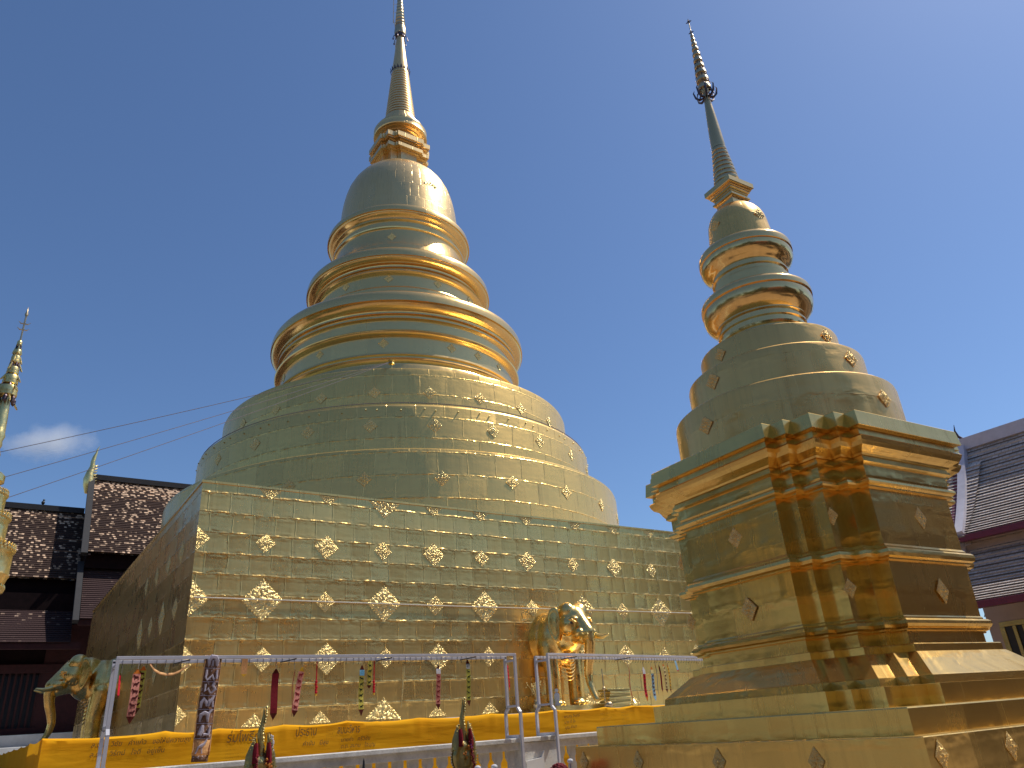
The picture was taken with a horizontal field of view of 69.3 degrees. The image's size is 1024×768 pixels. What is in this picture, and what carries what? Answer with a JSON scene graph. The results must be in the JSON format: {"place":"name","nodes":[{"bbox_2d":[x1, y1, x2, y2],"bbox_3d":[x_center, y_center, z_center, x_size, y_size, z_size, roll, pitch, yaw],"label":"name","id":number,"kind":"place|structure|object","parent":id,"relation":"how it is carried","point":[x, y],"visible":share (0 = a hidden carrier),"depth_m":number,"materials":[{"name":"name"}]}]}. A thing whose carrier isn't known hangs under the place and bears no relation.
{"place":"outdoors","nodes":[
{"label":"outdoors","id":0,"kind":"place"},
{"bbox_2d":[0,447,191,754],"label":"old hall","id":1,"kind":"structure","parent":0,"point":[70,566],"depth_m":49.17,"materials":[{"name":"tile"}]},
{"bbox_2d":[0,0,1023,735],"label":"sky","id":2,"kind":"structure","parent":0,"point":[177,176],"materials":[{"name":"blue"}]},
{"bbox_2d":[526,681,540,711],"bbox_3d":[0.802,10.312,24.581,0.537,1.145,0.621,12,-30,-32],"label":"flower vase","id":3,"kind":"object","parent":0,"point":[535,703],"visible":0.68,"depth_m":24.48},
{"bbox_2d":[554,688,560,705],"bbox_3d":[1.519,10.584,25.003,0.220,0.555,0.214,12,-30,-32],"label":"figurine","id":4,"kind":"object","parent":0,"point":[557,698],"visible":0.94,"depth_m":24.93,"materials":[{"name":"grey stone"}]},
{"bbox_2d":[550,762,567,767],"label":"flower dome","id":5,"kind":"structure","parent":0,"point":[559,765],"depth_m":10.45,"materials":[{"name":"red plant"}]},
{"bbox_2d":[631,699,636,705],"bbox_3d":[4.213,11.041,25.623,0.260,0.260,0.260,12,-30,-32],"label":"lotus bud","id":6,"kind":"object","parent":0,"point":[634,702],"visible":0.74,"depth_m":25.53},
{"bbox_2d":[947,418,1023,656],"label":"hall","id":7,"kind":"structure","parent":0,"point":[986,482],"depth_m":22.70,"materials":[{"name":"grey roof tile"},{"name":"pale pink plaster"},{"name":"dark red painted wood"}]},
{"bbox_2d":[1000,627,1012,651],"bbox_3d":[14.478,8.123,21.300,0.060,2.160,0.140,12,-30,-32],"label":"window frame","id":8,"kind":"structure","parent":7,"relation":"in","point":[1003,631],"depth_m":21.59,"materials":[{"name":"brown wood"}]},
{"bbox_2d":[999,619,1023,626],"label":"window frame","id":9,"kind":"structure","parent":7,"relation":"in","point":[1021,621],"depth_m":21.54,"materials":[{"name":"brown wood"}]},
{"label":"ground","id":10,"kind":"structure","parent":0,"visible":0},
{"bbox_2d":[0,307,30,594],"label":"gilded parasol","id":11,"kind":"object","parent":10,"relation":"on","point":[9,387],"visible":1,"depth_m":12.21,"materials":[{"name":"metal"}]},
{"bbox_2d":[244,706,276,767],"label":"brass finial","id":12,"kind":"object","parent":10,"relation":"on","point":[258,755],"visible":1,"depth_m":8.90,"materials":[{"name":"gold metal"}]},
{"bbox_2d":[150,732,597,767],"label":"balustrade","id":13,"kind":"object","parent":10,"relation":"on","point":[535,747],"visible":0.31,"depth_m":12.02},
{"bbox_2d":[95,653,525,767],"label":"banner rack","id":14,"kind":"object","parent":13,"relation":"attached to","point":[140,660],"visible":0.96,"depth_m":11.50,"materials":[{"name":"grey metal"}]},
{"bbox_2d":[117,666,122,698],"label":"prayer banner","id":15,"kind":"object","parent":14,"relation":"hanging from","point":[119,682],"visible":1,"depth_m":10.21,"materials":[{"name":"red fabric"}]},
{"bbox_2d":[126,666,140,723],"bbox_3d":[-5.239,4.275,10.271,0.114,0.800,0.032,19,-33,-38],"label":"prayer banner","id":16,"kind":"object","parent":14,"relation":"hanging from","point":[133,699],"visible":1,"depth_m":10.24,"materials":[{"name":"pink fabric"}]},
{"bbox_2d":[135,666,146,713],"bbox_3d":[-5.215,4.236,10.382,0.097,0.720,0.031,4,-26,-13],"label":"prayer banner","id":17,"kind":"object","parent":14,"relation":"hanging from","point":[143,670],"visible":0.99,"depth_m":10.38,"materials":[{"name":"green fabric"}]},
{"bbox_2d":[150,663,188,675],"bbox_3d":[-4.921,4.086,10.613,0.528,0.188,0.035,12,-30,-32],"label":"ribbon loop","id":18,"kind":"object","parent":14,"relation":"hanging from","point":[165,674],"visible":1,"depth_m":10.57,"materials":[{"name":"fabric"}]},
{"bbox_2d":[191,655,221,761],"bbox_3d":[-4.297,4.546,10.424,0.238,1.386,0.080,15,-31,-30],"label":"woven banner","id":19,"kind":"object","parent":14,"relation":"hanging from","point":[205,712],"visible":1,"depth_m":10.42,"materials":[{"name":"multicoloured fabric"}]},
{"bbox_2d":[241,659,247,676],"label":"prayer banner","id":20,"kind":"object","parent":14,"relation":"hanging from","point":[244,667],"visible":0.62,"depth_m":11.02,"materials":[{"name":"orange fabric"}]},
{"bbox_2d":[270,663,278,719],"bbox_3d":[-3.622,4.679,11.294,0.113,0.820,0.027,12,-30,-32],"label":"prayer banner","id":21,"kind":"object","parent":14,"relation":"hanging from","point":[274,693],"visible":1,"depth_m":11.28,"materials":[{"name":"red fabric"}]},
{"bbox_2d":[292,665,303,716],"bbox_3d":[-3.316,4.724,11.493,0.098,0.820,0.030,24,-36,-31],"label":"prayer banner","id":22,"kind":"object","parent":14,"relation":"hanging from","point":[297,690],"visible":1,"depth_m":11.48,"materials":[{"name":"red fabric"}]},
{"bbox_2d":[315,661,317,695],"bbox_3d":[-3.091,4.647,11.706,0.047,0.524,0.050,-19,-29,29],"label":"red tassel","id":23,"kind":"object","parent":14,"relation":"hanging from","point":[316,682],"visible":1,"depth_m":11.66,"materials":[{"name":"red fabric"}]},
{"bbox_2d":[358,665,364,714],"bbox_3d":[-2.448,4.928,12.035,0.092,0.860,0.033,15,-31,-35],"label":"prayer banner","id":24,"kind":"object","parent":14,"relation":"hanging from","point":[361,686],"visible":1,"depth_m":12.03,"materials":[{"name":"yellow fabric"}]},
{"bbox_2d":[367,660,371,687],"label":"prayer banner","id":25,"kind":"object","parent":14,"relation":"hanging from","point":[369,675],"visible":1,"depth_m":12.18,"materials":[{"name":"yellow fabric"}]},
{"bbox_2d":[372,661,374,694],"bbox_3d":[-2.278,4.844,12.209,0.050,0.524,0.046,1,-25,-12],"label":"red tassel","id":26,"kind":"object","parent":14,"relation":"hanging from","point":[373,686],"visible":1,"depth_m":12.16,"materials":[{"name":"red fabric"}]},
{"bbox_2d":[401,669,403,706],"bbox_3d":[-1.834,5.070,12.422,0.067,0.671,0.023,12,-30,-32],"label":"paper streamer","id":27,"kind":"object","parent":14,"relation":"hanging from","point":[402,688],"visible":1,"depth_m":12.40,"materials":[{"name":"paper"}]},
{"bbox_2d":[436,665,440,709],"bbox_3d":[-1.273,5.180,12.780,0.088,0.820,0.032,13,-30,-31],"label":"prayer banner","id":28,"kind":"object","parent":14,"relation":"hanging from","point":[438,677],"visible":1,"depth_m":12.77,"materials":[{"name":"fabric"}]},
{"bbox_2d":[466,659,470,705],"bbox_3d":[-0.772,5.241,13.120,0.084,0.870,0.032,12,-30,-32],"label":"prayer banner","id":29,"kind":"object","parent":14,"relation":"hanging from","point":[468,682],"visible":0.98,"depth_m":13.10,"materials":[{"name":"yellow fabric"}]},
{"bbox_2d":[507,665,509,690],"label":"prayer banner","id":30,"kind":"object","parent":14,"relation":"hanging from","point":[508,677],"visible":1,"depth_m":13.61,"materials":[{"name":"red fabric"}]},
{"bbox_2d":[525,751,544,767],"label":"plaque","id":31,"kind":"object","parent":13,"relation":"attached to","point":[536,763],"visible":1,"depth_m":12.85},
{"bbox_2d":[534,653,702,762],"bbox_3d":[2.766,6.746,15.495,6.058,1.988,0.515,19,-34,-41],"label":"banner rack","id":32,"kind":"object","parent":13,"relation":"attached to","point":[562,656],"visible":0.94,"depth_m":14.07,"materials":[{"name":"grey metal"}]},
{"bbox_2d":[642,664,647,700],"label":"prayer banner","id":33,"kind":"object","parent":32,"relation":"hanging from","point":[644,681],"visible":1,"depth_m":16.03,"materials":[{"name":"red fabric"}]},
{"bbox_2d":[650,663,655,699],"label":"prayer banner","id":34,"kind":"object","parent":32,"relation":"hanging from","point":[653,683],"visible":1,"depth_m":16.23,"materials":[{"name":"fabric"}]},
{"bbox_2d":[658,663,662,691],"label":"prayer banner","id":35,"kind":"object","parent":32,"relation":"hanging from","point":[660,677],"visible":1,"depth_m":16.56,"materials":[{"name":"brown fabric"}]},
{"bbox_2d":[662,660,667,692],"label":"prayer banner","id":36,"kind":"object","parent":32,"relation":"hanging from","point":[665,676],"visible":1,"depth_m":16.55,"materials":[{"name":"fabric"}]},
{"bbox_2d":[667,665,670,690],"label":"prayer banner","id":37,"kind":"object","parent":32,"relation":"hanging from","point":[669,677],"visible":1,"depth_m":16.68,"materials":[{"name":"yellow fabric"}]},
{"bbox_2d":[451,697,477,767],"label":"brass finial","id":38,"kind":"object","parent":10,"relation":"on","point":[464,752],"visible":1,"depth_m":10.30,"materials":[{"name":"gold metal"}]},
{"bbox_2d":[575,20,1023,767],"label":"stupa","id":39,"kind":"object","parent":10,"relation":"on","point":[799,494],"visible":1,"depth_m":9.63,"materials":[{"name":"metal"}]},
{"bbox_3d":[-5.372,17.598,35.543,31.850,2.000,31.900,12,-30,-32],"label":"terrace platform","id":40,"kind":"object","parent":10,"relation":"on","visible":0},
{"bbox_2d":[34,654,119,740],"bbox_3d":[-16.555,12.800,29.695,4.645,3.650,2.105,12,-30,-32],"label":"elephant statue","id":41,"kind":"object","parent":40,"relation":"on","point":[84,679],"visible":0.59,"depth_m":29.10,"materials":[{"name":"gold metal"}]},
{"bbox_2d":[0,705,664,767],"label":"robe cloth","id":42,"kind":"object","parent":40,"relation":"on","point":[162,748],"visible":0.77,"depth_m":18.84,"materials":[{"name":"yellow fabric"}]},
{"bbox_2d":[72,0,703,737],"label":"great stupa","id":43,"kind":"object","parent":40,"relation":"on","point":[432,486],"visible":0.88,"depth_m":29.42,"materials":[{"name":"gold metal"}]},
{"bbox_2d":[1,362,387,451],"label":"sacred cable","id":44,"kind":"object","parent":43,"relation":"attached to","point":[180,412],"visible":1,"depth_m":26.78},
{"bbox_2d":[5,362,388,476],"bbox_3d":[-10.472,1.021,26.397,0.019,9.466,15.972,-23,-31,35],"label":"sacred cable","id":45,"kind":"object","parent":43,"relation":"attached to","point":[183,425],"visible":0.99,"depth_m":25.02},
{"bbox_2d":[10,362,389,496],"bbox_3d":[-10.412,1.379,25.985,0.019,10.465,16.274,-22,-31,34],"label":"sacred cable","id":46,"kind":"object","parent":43,"relation":"attached to","point":[181,437],"visible":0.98,"depth_m":24.59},
{"bbox_2d":[531,703,603,712],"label":"plinth slab","id":47,"kind":"structure","parent":40,"relation":"on","point":[578,707],"depth_m":24.89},
{"bbox_2d":[529,602,608,706],"bbox_3d":[1.733,9.983,26.898,2.105,3.650,4.645,12,-30,-32],"label":"elephant statue","id":48,"kind":"object","parent":47,"relation":"on","point":[565,627],"visible":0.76,"depth_m":26.28,"materials":[{"name":"gold metal"}]},
{"bbox_2d":[601,669,605,701],"bbox_3d":[3.099,10.278,24.988,0.120,1.250,0.114,12,-30,-32],"label":"offering rod","id":49,"kind":"object","parent":40,"relation":"on","point":[603,688],"visible":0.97,"depth_m":24.97,"materials":[{"name":"metal"}]},
{"bbox_2d":[604,701,612,707],"bbox_3d":[3.229,10.714,24.723,0.300,0.225,0.292,12,-30,-32],"label":"offering shell","id":50,"kind":"object","parent":40,"relation":"on","point":[608,704],"visible":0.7,"depth_m":24.63},
{"bbox_2d":[598,688,631,707],"bbox_3d":[3.563,10.860,25.571,1.040,0.598,0.590,12,-30,-32],"label":"brick pile","id":51,"kind":"object","parent":40,"relation":"on","point":[614,695],"visible":0.81,"depth_m":25.39,"materials":[{"name":"beige brick"}]}
]}

